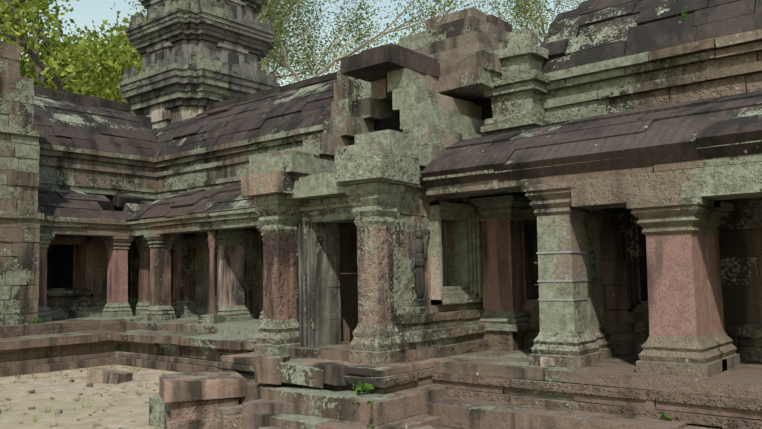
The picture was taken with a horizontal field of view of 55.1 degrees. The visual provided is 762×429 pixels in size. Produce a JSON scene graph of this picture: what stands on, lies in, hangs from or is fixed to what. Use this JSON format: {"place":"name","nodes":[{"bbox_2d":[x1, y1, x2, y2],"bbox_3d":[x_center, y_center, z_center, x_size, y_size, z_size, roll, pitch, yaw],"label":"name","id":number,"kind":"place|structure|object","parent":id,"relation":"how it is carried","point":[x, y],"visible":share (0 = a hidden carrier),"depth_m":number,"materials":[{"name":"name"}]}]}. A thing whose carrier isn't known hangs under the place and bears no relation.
{"place":"outdoors","nodes":[
{"label":"outdoors","id":0,"kind":"place"},
{"bbox_2d":[0,364,183,428],"bbox_3d":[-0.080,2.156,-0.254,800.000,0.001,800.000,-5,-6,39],"label":"ground","id":1,"kind":"structure","parent":0,"point":[117,414],"depth_m":13.22,"materials":[{"name":"beige sand"}]},
{"bbox_2d":[0,0,146,113],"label":"tree","id":2,"kind":"object","parent":1,"relation":"on","point":[93,53],"depth_m":35.34,"materials":[{"name":"green plant"}]},
{"bbox_2d":[0,42,201,376],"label":"wing","id":3,"kind":"structure","parent":1,"relation":"on","point":[78,183],"depth_m":21.34,"materials":[{"name":"grey stone"}]},
{"bbox_2d":[118,0,279,282],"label":"tower","id":4,"kind":"structure","parent":1,"relation":"on","point":[197,55],"depth_m":26.14,"materials":[{"name":"stone"}]},
{"bbox_2d":[13,321,554,428],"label":"stone blocks","id":5,"kind":"object","parent":1,"relation":"on","point":[224,381],"visible":0.67,"depth_m":9.77,"materials":[{"name":"stone"}]},
{"bbox_2d":[124,72,357,335],"bbox_3d":[-3.608,-0.404,20.838,14.109,7.722,4.800,-5,-6,39],"label":"wing","id":6,"kind":"object","parent":5,"relation":"on","point":[202,159],"visible":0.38,"depth_m":20.83,"materials":[{"name":"stone"}]},
{"bbox_2d":[241,7,551,364],"bbox_3d":[-0.196,-0.879,13.949,7.370,6.430,6.716,-5,-6,39],"label":"porch","id":7,"kind":"object","parent":5,"relation":"on","point":[345,191],"visible":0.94,"depth_m":11.15,"materials":[{"name":"stone"}]},
{"bbox_2d":[0,6,695,428],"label":"plants","id":8,"kind":"object","parent":1,"relation":"on","point":[360,386],"visible":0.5,"depth_m":12.29,"materials":[{"name":"green plant"}]},
{"bbox_2d":[420,0,761,428],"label":"wing","id":9,"kind":"structure","parent":1,"relation":"on","point":[633,170],"depth_m":9.35,"materials":[{"name":"grey stone"}]},
{"bbox_2d":[536,251,588,300],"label":"metal straps","id":10,"kind":"object","parent":9,"relation":"attached to","point":[562,280],"visible":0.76,"depth_m":9.28,"materials":[{"name":"grey metal"}]},
{"bbox_2d":[1,0,585,85],"label":"sky","id":11,"kind":"structure","parent":0,"point":[85,11],"materials":[{"name":"blue"}]},
{"bbox_2d":[110,0,508,84],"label":"tree","id":12,"kind":"object","parent":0,"point":[433,10],"depth_m":48.57,"materials":[{"name":"green plant"}]},
{"bbox_2d":[255,0,387,84],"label":"tree","id":13,"kind":"object","parent":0,"point":[308,36],"depth_m":52.07,"materials":[{"name":"green plant"}]},
{"bbox_2d":[476,0,583,44],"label":"tree","id":14,"kind":"object","parent":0,"point":[526,3],"depth_m":50.96,"materials":[{"name":"green plant"}]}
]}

